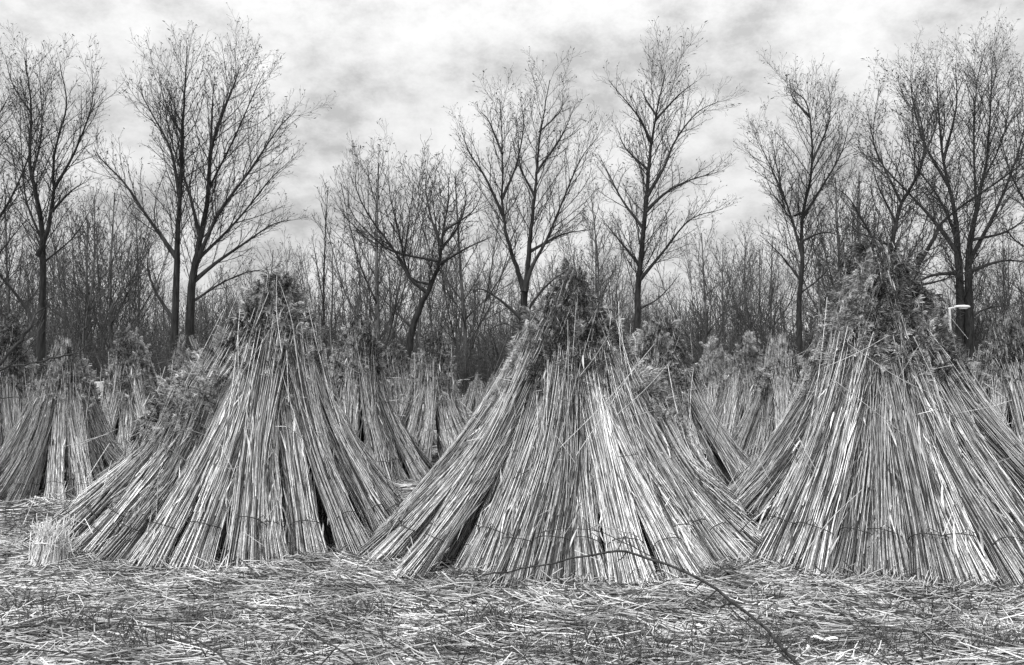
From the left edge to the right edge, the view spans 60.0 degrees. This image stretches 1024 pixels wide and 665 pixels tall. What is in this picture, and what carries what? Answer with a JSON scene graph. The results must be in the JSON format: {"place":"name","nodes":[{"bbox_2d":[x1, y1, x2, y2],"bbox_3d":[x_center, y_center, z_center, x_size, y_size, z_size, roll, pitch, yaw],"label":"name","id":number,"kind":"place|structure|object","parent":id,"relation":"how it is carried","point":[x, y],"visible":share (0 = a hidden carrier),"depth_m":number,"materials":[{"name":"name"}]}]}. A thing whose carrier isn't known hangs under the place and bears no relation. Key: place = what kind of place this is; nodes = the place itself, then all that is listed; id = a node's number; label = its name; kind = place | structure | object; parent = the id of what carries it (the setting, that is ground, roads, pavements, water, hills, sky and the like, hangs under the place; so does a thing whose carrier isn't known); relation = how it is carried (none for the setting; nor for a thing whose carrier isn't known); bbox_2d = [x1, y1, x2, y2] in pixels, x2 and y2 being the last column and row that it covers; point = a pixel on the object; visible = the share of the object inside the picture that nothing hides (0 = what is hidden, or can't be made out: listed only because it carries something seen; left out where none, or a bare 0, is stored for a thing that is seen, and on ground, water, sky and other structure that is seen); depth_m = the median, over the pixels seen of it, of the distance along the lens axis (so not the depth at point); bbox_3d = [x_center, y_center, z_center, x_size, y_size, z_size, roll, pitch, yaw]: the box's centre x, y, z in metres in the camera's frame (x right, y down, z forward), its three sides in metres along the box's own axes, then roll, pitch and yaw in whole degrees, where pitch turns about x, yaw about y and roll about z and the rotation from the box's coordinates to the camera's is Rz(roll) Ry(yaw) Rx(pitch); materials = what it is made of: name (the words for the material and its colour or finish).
{"place":"outdoors","nodes":[
{"label":"outdoors","id":0,"kind":"place"},
{"bbox_2d":[0,393,1023,664],"bbox_3d":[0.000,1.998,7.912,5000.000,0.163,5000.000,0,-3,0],"label":"ground","id":1,"kind":"structure","parent":0,"point":[410,491],"depth_m":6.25,"materials":[{"name":"grey plant"}]},
{"bbox_2d":[0,206,59,323],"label":"wood tree","id":2,"kind":"object","parent":1,"relation":"on","point":[24,281],"visible":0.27,"depth_m":64.17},
{"bbox_2d":[5,227,56,331],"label":"wood tree","id":3,"kind":"object","parent":1,"relation":"on","point":[25,282],"visible":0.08,"depth_m":90.62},
{"bbox_2d":[0,53,63,287],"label":"bare tree","id":4,"kind":"object","parent":1,"relation":"on","point":[5,208],"visible":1,"depth_m":35.73,"materials":[{"name":"black plant"}]},
{"bbox_2d":[0,312,66,491],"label":"reed stack","id":5,"kind":"object","parent":1,"relation":"on","point":[17,383],"visible":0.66,"depth_m":12.39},
{"bbox_2d":[0,184,70,354],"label":"wood tree","id":6,"kind":"object","parent":1,"relation":"on","point":[8,308],"visible":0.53,"depth_m":53.92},
{"bbox_2d":[4,273,88,351],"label":"wood tree","id":7,"kind":"object","parent":1,"relation":"on","point":[46,313],"visible":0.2,"depth_m":74.30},
{"bbox_2d":[1,292,94,369],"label":"bush","id":8,"kind":"object","parent":1,"relation":"on","point":[51,343],"visible":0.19,"depth_m":44.84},
{"bbox_2d":[12,235,89,350],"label":"wood tree","id":9,"kind":"object","parent":1,"relation":"on","point":[53,288],"visible":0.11,"depth_m":85.59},
{"bbox_2d":[25,513,77,567],"bbox_3d":[-3.718,1.683,7.190,0.367,0.453,0.371,3,-3,0],"label":"straw sheaf","id":10,"kind":"object","parent":1,"relation":"on","point":[50,544],"visible":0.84,"depth_m":7.11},
{"bbox_2d":[0,647,109,664],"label":"bare branch","id":11,"kind":"object","parent":1,"relation":"on","point":[93,658],"visible":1,"depth_m":4.39,"materials":[{"name":"grey plant"}]},
{"bbox_2d":[0,259,122,413],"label":"bare branch","id":12,"kind":"object","parent":1,"relation":"on","point":[21,340],"visible":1,"depth_m":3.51,"materials":[{"name":"black plant"}]},
{"bbox_2d":[0,23,125,377],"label":"bare tree","id":13,"kind":"object","parent":1,"relation":"on","point":[43,233],"visible":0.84,"depth_m":38.13,"materials":[{"name":"black plant"}]},
{"bbox_2d":[0,330,127,503],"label":"reed stack","id":14,"kind":"object","parent":1,"relation":"on","point":[61,409],"visible":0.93,"depth_m":11.45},
{"bbox_2d":[14,232,117,350],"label":"wood tree","id":15,"kind":"object","parent":1,"relation":"on","point":[64,325],"visible":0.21,"depth_m":72.88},
{"bbox_2d":[25,176,148,360],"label":"wood tree","id":16,"kind":"object","parent":1,"relation":"on","point":[88,308],"visible":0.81,"depth_m":52.05,"materials":[{"name":"plant"}]},
{"bbox_2d":[24,204,154,372],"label":"wood tree","id":17,"kind":"object","parent":1,"relation":"on","point":[100,312],"visible":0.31,"depth_m":69.90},
{"bbox_2d":[67,327,118,381],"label":"bush","id":18,"kind":"object","parent":1,"relation":"on","point":[94,368],"visible":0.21,"depth_m":58.85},
{"bbox_2d":[21,198,168,363],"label":"wood tree","id":19,"kind":"object","parent":1,"relation":"on","point":[85,251],"visible":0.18,"depth_m":85.23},
{"bbox_2d":[12,174,195,372],"bbox_3d":[-25.218,-2.998,55.342,10.052,14.882,8.289,0,-3,3],"label":"wood tree","id":20,"kind":"object","parent":1,"relation":"on","point":[109,337],"visible":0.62,"depth_m":55.26,"materials":[{"name":"plant"}]},
{"bbox_2d":[96,323,162,454],"bbox_3d":[-6.458,1.244,15.449,2.420,2.866,2.541,-3,-4,45],"label":"reed stack","id":21,"kind":"object","parent":1,"relation":"on","point":[130,375],"visible":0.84,"depth_m":15.16,"materials":[{"name":"plant"}]},
{"bbox_2d":[97,304,168,368],"bbox_3d":[-22.180,1.290,52.098,4.093,5.966,5.044,0,-3,-6],"label":"bush","id":22,"kind":"object","parent":1,"relation":"on","point":[145,333],"visible":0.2,"depth_m":51.77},
{"bbox_2d":[101,246,166,343],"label":"wood tree","id":23,"kind":"object","parent":1,"relation":"on","point":[132,295],"visible":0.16,"depth_m":79.92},
{"bbox_2d":[95,188,173,343],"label":"wood tree","id":24,"kind":"object","parent":1,"relation":"on","point":[137,322],"visible":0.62,"depth_m":57.47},
{"bbox_2d":[48,570,229,664],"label":"bare branch","id":25,"kind":"object","parent":1,"relation":"on","point":[214,650],"visible":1,"depth_m":4.54,"materials":[{"name":"grey plant"}]},
{"bbox_2d":[139,335,169,389],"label":"bush","id":26,"kind":"object","parent":1,"relation":"on","point":[152,359],"visible":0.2,"depth_m":51.10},
{"bbox_2d":[130,274,179,362],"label":"bush","id":27,"kind":"object","parent":1,"relation":"on","point":[155,308],"visible":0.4,"depth_m":74.25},
{"bbox_2d":[118,277,210,363],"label":"wood tree","id":28,"kind":"object","parent":1,"relation":"on","point":[168,295],"visible":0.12,"depth_m":90.99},
{"bbox_2d":[160,330,206,392],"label":"reed stack","id":29,"kind":"object","parent":1,"relation":"on","point":[177,363],"visible":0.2,"depth_m":16.84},
{"bbox_2d":[141,291,233,389],"bbox_3d":[-17.626,0.659,49.462,5.677,6.987,5.366,0,-3,-2],"label":"bush","id":30,"kind":"object","parent":1,"relation":"on","point":[196,328],"visible":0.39,"depth_m":49.21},
{"bbox_2d":[154,281,235,339],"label":"wood tree","id":31,"kind":"object","parent":1,"relation":"on","point":[197,291],"visible":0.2,"depth_m":87.66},
{"bbox_2d":[69,4,336,364],"bbox_3d":[-13.118,-5.501,38.745,11.063,18.288,4.892,0,-3,0],"label":"bare tree","id":32,"kind":"object","parent":1,"relation":"on","point":[180,176],"visible":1,"depth_m":38.33,"materials":[{"name":"black plant"}]},
{"bbox_2d":[3,269,405,577],"bbox_3d":[-2.668,0.868,8.910,3.990,3.040,4.055,0,-3,0],"label":"reed stack","id":33,"kind":"object","parent":1,"relation":"on","point":[249,445],"visible":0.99,"depth_m":8.07,"materials":[{"name":"plant"}]},
{"bbox_2d":[180,270,241,336],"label":"wood tree","id":34,"kind":"object","parent":1,"relation":"on","point":[213,280],"visible":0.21,"depth_m":91.01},
{"bbox_2d":[219,256,294,313],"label":"wood tree","id":35,"kind":"object","parent":1,"relation":"on","point":[251,278],"visible":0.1,"depth_m":87.07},
{"bbox_2d":[213,225,309,318],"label":"wood tree","id":36,"kind":"object","parent":1,"relation":"on","point":[272,265],"visible":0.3,"depth_m":59.95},
{"bbox_2d":[210,586,358,664],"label":"bare branch","id":37,"kind":"object","parent":1,"relation":"on","point":[336,647],"visible":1,"depth_m":4.57,"materials":[{"name":"grey plant"}]},
{"bbox_2d":[293,270,340,340],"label":"wood tree","id":38,"kind":"object","parent":1,"relation":"on","point":[321,297],"visible":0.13,"depth_m":88.66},
{"bbox_2d":[309,171,334,359],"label":"bare tree","id":39,"kind":"object","parent":1,"relation":"on","point":[323,264],"visible":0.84,"depth_m":50.41,"materials":[{"name":"black plant"}]},
{"bbox_2d":[286,231,373,362],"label":"wood tree","id":40,"kind":"object","parent":1,"relation":"on","point":[315,294],"visible":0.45,"depth_m":67.78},
{"bbox_2d":[314,289,351,363],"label":"bush","id":41,"kind":"object","parent":1,"relation":"on","point":[319,323],"visible":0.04,"depth_m":50.14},
{"bbox_2d":[316,220,394,336],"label":"wood tree","id":42,"kind":"object","parent":1,"relation":"on","point":[363,307],"visible":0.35,"depth_m":72.81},
{"bbox_2d":[322,305,388,373],"bbox_3d":[-8.495,1.246,46.417,4.189,5.454,4.432,-2,-3,35],"label":"bush","id":43,"kind":"object","parent":1,"relation":"on","point":[334,333],"visible":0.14,"depth_m":46.56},
{"bbox_2d":[325,246,390,322],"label":"wood tree","id":44,"kind":"object","parent":1,"relation":"on","point":[370,256],"visible":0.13,"depth_m":90.84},
{"bbox_2d":[306,604,426,664],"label":"bare branch","id":45,"kind":"object","parent":1,"relation":"on","point":[418,659],"visible":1,"depth_m":4.43,"materials":[{"name":"grey plant"}]},
{"bbox_2d":[303,134,450,349],"bbox_3d":[-8.749,-4.313,56.069,9.694,17.651,11.053,0,-3,-2],"label":"wood tree","id":46,"kind":"object","parent":1,"relation":"on","point":[377,314],"visible":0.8,"depth_m":56.06,"materials":[{"name":"plant"}]},
{"bbox_2d":[325,312,441,484],"bbox_3d":[-2.431,1.103,13.979,2.639,2.852,2.545,-1,-3,25],"label":"reed stack","id":47,"kind":"object","parent":1,"relation":"on","point":[392,447],"visible":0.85,"depth_m":13.51,"materials":[{"name":"plant"}]},
{"bbox_2d":[363,337,436,445],"bbox_3d":[-2.603,1.415,19.460,2.174,2.648,2.492,1,-3,-21],"label":"reed stack","id":48,"kind":"object","parent":1,"relation":"on","point":[398,362],"visible":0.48,"depth_m":19.19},
{"bbox_2d":[363,246,442,348],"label":"wood tree","id":49,"kind":"object","parent":1,"relation":"on","point":[396,326],"visible":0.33,"depth_m":76.88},
{"bbox_2d":[326,118,497,366],"bbox_3d":[-4.642,-2.948,41.833,8.235,13.494,4.516,1,-3,-13],"label":"bare tree","id":50,"kind":"object","parent":1,"relation":"on","point":[412,325],"visible":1,"depth_m":41.80,"materials":[{"name":"black plant"}]},
{"bbox_2d":[369,218,474,355],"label":"wood tree","id":51,"kind":"object","parent":1,"relation":"on","point":[421,271],"visible":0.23,"depth_m":86.77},
{"bbox_2d":[389,226,476,340],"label":"wood tree","id":52,"kind":"object","parent":1,"relation":"on","point":[424,314],"visible":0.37,"depth_m":70.72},
{"bbox_2d":[398,321,477,460],"bbox_3d":[-1.339,1.226,16.496,2.524,2.905,2.189,0,-3,0],"label":"reed stack","id":53,"kind":"object","parent":1,"relation":"on","point":[433,391],"visible":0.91,"depth_m":16.23,"materials":[{"name":"plant"}]},
{"bbox_2d":[400,325,477,395],"bbox_3d":[-4.443,1.854,53.053,5.044,4.935,4.456,-1,-3,12],"label":"bush","id":54,"kind":"object","parent":1,"relation":"on","point":[460,356],"visible":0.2,"depth_m":52.60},
{"bbox_2d":[421,243,486,379],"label":"wood tree","id":55,"kind":"object","parent":1,"relation":"on","point":[455,298],"visible":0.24,"depth_m":79.02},
{"bbox_2d":[426,264,501,378],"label":"wood tree","id":56,"kind":"object","parent":1,"relation":"on","point":[457,337],"visible":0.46,"depth_m":67.50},
{"bbox_2d":[397,150,536,396],"bbox_3d":[-3.040,-3.688,58.046,9.271,16.557,11.244,0,-3,0],"label":"wood tree","id":57,"kind":"object","parent":1,"relation":"on","point":[464,313],"visible":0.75,"depth_m":57.73,"materials":[{"name":"plant"}]},
{"bbox_2d":[446,339,491,399],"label":"bush","id":58,"kind":"object","parent":1,"relation":"on","point":[465,376],"visible":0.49,"depth_m":54.90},
{"bbox_2d":[461,372,486,412],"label":"reed stack","id":59,"kind":"object","parent":1,"relation":"on","point":[477,384],"visible":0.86,"depth_m":38.06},
{"bbox_2d":[454,342,503,383],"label":"bush","id":60,"kind":"object","parent":1,"relation":"on","point":[484,372],"visible":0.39,"depth_m":58.53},
{"bbox_2d":[464,255,495,376],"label":"wood tree","id":61,"kind":"object","parent":1,"relation":"on","point":[479,307],"visible":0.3,"depth_m":76.18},
{"bbox_2d":[450,331,511,382],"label":"bush","id":62,"kind":"object","parent":1,"relation":"on","point":[487,357],"visible":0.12,"depth_m":66.38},
{"bbox_2d":[473,266,509,351],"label":"wood tree","id":63,"kind":"object","parent":1,"relation":"on","point":[492,311],"visible":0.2,"depth_m":90.18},
{"bbox_2d":[457,292,535,385],"bbox_3d":[-0.676,0.927,51.455,5.093,6.631,5.388,-2,-3,35],"label":"bush","id":64,"kind":"object","parent":1,"relation":"on","point":[496,349],"visible":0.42,"depth_m":51.24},
{"bbox_2d":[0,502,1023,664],"bbox_3d":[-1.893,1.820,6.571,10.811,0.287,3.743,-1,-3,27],"label":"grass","id":65,"kind":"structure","parent":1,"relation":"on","point":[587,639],"depth_m":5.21,"materials":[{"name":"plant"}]},
{"bbox_2d":[490,267,546,355],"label":"wood tree","id":66,"kind":"object","parent":1,"relation":"on","point":[514,291],"visible":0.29,"depth_m":62.75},
{"bbox_2d":[14,282,1023,392],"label":"distant wood","id":67,"kind":"object","parent":1,"relation":"on","point":[220,305],"visible":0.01,"depth_m":82.12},
{"bbox_2d":[441,46,613,341],"bbox_3d":[0.887,-4.558,40.108,7.879,16.556,4.180,-1,-3,12],"label":"bare tree","id":68,"kind":"object","parent":1,"relation":"on","point":[524,286],"visible":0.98,"depth_m":39.92,"materials":[{"name":"grey plant"}]},
{"bbox_2d":[505,245,606,311],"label":"wood tree","id":69,"kind":"object","parent":1,"relation":"on","point":[556,283],"visible":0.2,"depth_m":56.22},
{"bbox_2d":[507,255,619,310],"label":"wood tree","id":70,"kind":"object","parent":1,"relation":"on","point":[555,281],"visible":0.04,"depth_m":70.14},
{"bbox_2d":[358,257,784,588],"bbox_3d":[0.477,0.846,8.318,3.874,3.153,4.004,2,-4,-41],"label":"reed stack","id":71,"kind":"object","parent":1,"relation":"on","point":[574,420],"visible":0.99,"depth_m":7.46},
{"bbox_2d":[550,207,635,317],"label":"wood tree","id":72,"kind":"object","parent":1,"relation":"on","point":[570,260],"visible":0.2,"depth_m":88.11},
{"bbox_2d":[561,170,640,325],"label":"wood tree","id":73,"kind":"object","parent":1,"relation":"on","point":[597,274],"visible":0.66,"depth_m":54.63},
{"bbox_2d":[580,251,651,336],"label":"wood tree","id":74,"kind":"object","parent":1,"relation":"on","point":[617,300],"visible":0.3,"depth_m":74.20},
{"bbox_2d":[528,551,723,663],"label":"bare branch","id":75,"kind":"object","parent":1,"relation":"on","point":[639,607],"visible":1,"depth_m":4.97,"materials":[{"name":"grey plant"}]},
{"bbox_2d":[455,517,800,664],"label":"bare branch","id":76,"kind":"object","parent":1,"relation":"on","point":[774,638],"visible":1,"depth_m":4.57,"materials":[{"name":"grey plant"}]},
{"bbox_2d":[618,290,670,344],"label":"wood tree","id":77,"kind":"object","parent":1,"relation":"on","point":[647,318],"visible":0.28,"depth_m":61.22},
{"bbox_2d":[583,16,748,346],"bbox_3d":[7.197,-5.315,39.808,7.773,17.999,5.037,0,-3,0],"label":"bare tree","id":78,"kind":"object","parent":1,"relation":"on","point":[638,261],"visible":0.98,"depth_m":40.17,"materials":[{"name":"black plant"}]},
{"bbox_2d":[643,284,703,354],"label":"wood tree","id":79,"kind":"object","parent":1,"relation":"on","point":[679,310],"visible":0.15,"depth_m":90.94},
{"bbox_2d":[629,309,754,486],"bbox_3d":[2.095,1.083,11.951,2.878,2.828,3.020,1,-3,-21],"label":"reed stack","id":80,"kind":"object","parent":1,"relation":"on","point":[669,345],"visible":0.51,"depth_m":11.51,"materials":[{"name":"plant"}]},
{"bbox_2d":[633,210,752,359],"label":"wood tree","id":81,"kind":"object","parent":1,"relation":"on","point":[705,319],"visible":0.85,"depth_m":51.92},
{"bbox_2d":[673,317,714,372],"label":"bush","id":82,"kind":"object","parent":1,"relation":"on","point":[695,357],"visible":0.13,"depth_m":65.28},
{"bbox_2d":[671,289,730,368],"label":"wood tree","id":83,"kind":"object","parent":1,"relation":"on","point":[698,322],"visible":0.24,"depth_m":69.17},
{"bbox_2d":[697,334,739,424],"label":"reed stack","id":84,"kind":"object","parent":1,"relation":"on","point":[713,359],"visible":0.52,"depth_m":20.20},
{"bbox_2d":[683,233,769,350],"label":"wood tree","id":85,"kind":"object","parent":1,"relation":"on","point":[728,278],"visible":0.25,"depth_m":91.62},
{"bbox_2d":[712,330,764,435],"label":"reed stack","id":86,"kind":"object","parent":1,"relation":"on","point":[744,356],"visible":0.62,"depth_m":17.16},
{"bbox_2d":[697,284,780,359],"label":"wood tree","id":87,"kind":"object","parent":1,"relation":"on","point":[733,320],"visible":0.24,"depth_m":58.53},
{"bbox_2d":[705,217,793,349],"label":"wood tree","id":88,"kind":"object","parent":1,"relation":"on","point":[749,325],"visible":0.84,"depth_m":54.27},
{"bbox_2d":[711,269,789,341],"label":"wood tree","id":89,"kind":"object","parent":1,"relation":"on","point":[752,303],"visible":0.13,"depth_m":84.04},
{"bbox_2d":[716,244,804,349],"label":"wood tree","id":90,"kind":"object","parent":1,"relation":"on","point":[791,282],"visible":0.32,"depth_m":78.47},
{"bbox_2d":[730,329,806,461],"bbox_3d":[4.568,1.245,14.178,2.883,2.576,2.620,2,-4,-40],"label":"reed stack","id":91,"kind":"object","parent":1,"relation":"on","point":[754,426],"visible":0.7,"depth_m":13.85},
{"bbox_2d":[704,227,832,350],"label":"wood tree","id":92,"kind":"object","parent":1,"relation":"on","point":[770,300],"visible":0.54,"depth_m":57.19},
{"bbox_2d":[741,286,829,364],"bbox_3d":[15.091,0.740,45.681,4.942,6.434,5.228,-2,-4,38],"label":"bush","id":93,"kind":"object","parent":1,"relation":"on","point":[788,333],"visible":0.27,"depth_m":45.87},
{"bbox_2d":[763,292,834,359],"bbox_3d":[16.551,0.694,46.200,5.057,6.585,5.350,-3,-4,45],"label":"bush","id":94,"kind":"object","parent":1,"relation":"on","point":[806,318],"visible":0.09,"depth_m":46.61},
{"bbox_2d":[733,41,869,357],"bbox_3d":[14.005,-5.246,42.438,6.697,18.132,5.688,-1,-3,12],"label":"bare tree","id":95,"kind":"object","parent":1,"relation":"on","point":[802,215],"visible":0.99,"depth_m":42.15,"materials":[{"name":"black plant"}]},
{"bbox_2d":[783,229,844,337],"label":"wood tree","id":96,"kind":"object","parent":1,"relation":"on","point":[809,283],"visible":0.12,"depth_m":92.45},
{"bbox_2d":[754,147,892,331],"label":"wood tree","id":97,"kind":"object","parent":1,"relation":"on","point":[838,236],"visible":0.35,"depth_m":49.94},
{"bbox_2d":[803,166,922,301],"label":"wood tree","id":98,"kind":"object","parent":1,"relation":"on","point":[839,210],"visible":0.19,"depth_m":81.02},
{"bbox_2d":[806,189,920,318],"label":"wood tree","id":99,"kind":"object","parent":1,"relation":"on","point":[853,243],"visible":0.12,"depth_m":80.37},
{"bbox_2d":[786,155,946,318],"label":"wood tree","id":100,"kind":"object","parent":1,"relation":"on","point":[857,228],"visible":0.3,"depth_m":54.75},
{"bbox_2d":[714,237,1023,586],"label":"reed stack","id":101,"kind":"object","parent":1,"relation":"on","point":[894,442],"visible":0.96,"depth_m":7.57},
{"bbox_2d":[835,597,911,664],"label":"bare branch","id":102,"kind":"object","parent":1,"relation":"on","point":[895,650],"visible":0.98,"depth_m":4.38,"materials":[{"name":"grey plant"}]},
{"bbox_2d":[818,50,1023,288],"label":"bare tree","id":103,"kind":"object","parent":1,"relation":"on","point":[896,219],"visible":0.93,"depth_m":36.11,"materials":[{"name":"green plant"}]},
{"bbox_2d":[843,8,1023,368],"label":"bare tree","id":104,"kind":"object","parent":1,"relation":"on","point":[967,289],"visible":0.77,"depth_m":45.92,"materials":[{"name":"grey plant"}]},
{"bbox_2d":[937,286,1021,352],"bbox_3d":[24.688,0.591,49.540,5.799,7.136,5.481,0,-3,-5],"label":"bush","id":105,"kind":"object","parent":1,"relation":"on","point":[982,321],"visible":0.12,"depth_m":48.60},
{"bbox_2d":[951,211,1023,333],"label":"wood tree","id":106,"kind":"object","parent":1,"relation":"on","point":[1003,283],"visible":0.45,"depth_m":52.35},
{"bbox_2d":[964,302,1023,445],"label":"reed stack","id":107,"kind":"object","parent":1,"relation":"on","point":[998,359],"visible":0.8,"depth_m":11.52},
{"bbox_2d":[973,269,1016,343],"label":"wood tree","id":108,"kind":"object","parent":1,"relation":"on","point":[987,299],"visible":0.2,"depth_m":63.05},
{"bbox_2d":[972,247,1023,333],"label":"wood tree","id":109,"kind":"object","parent":1,"relation":"on","point":[1011,289],"visible":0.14,"depth_m":85.62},
{"bbox_2d":[978,237,1023,331],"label":"wood tree","id":110,"kind":"object","parent":1,"relation":"on","point":[1006,279],"visible":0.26,"depth_m":80.86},
{"bbox_2d":[979,64,1023,304],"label":"bare tree","id":111,"kind":"object","parent":1,"relation":"on","point":[1017,201],"visible":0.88,"depth_m":37.18,"materials":[{"name":"black plant"}]},
{"bbox_2d":[0,0,1023,350],"label":"sky","id":112,"kind":"structure","parent":0,"point":[397,62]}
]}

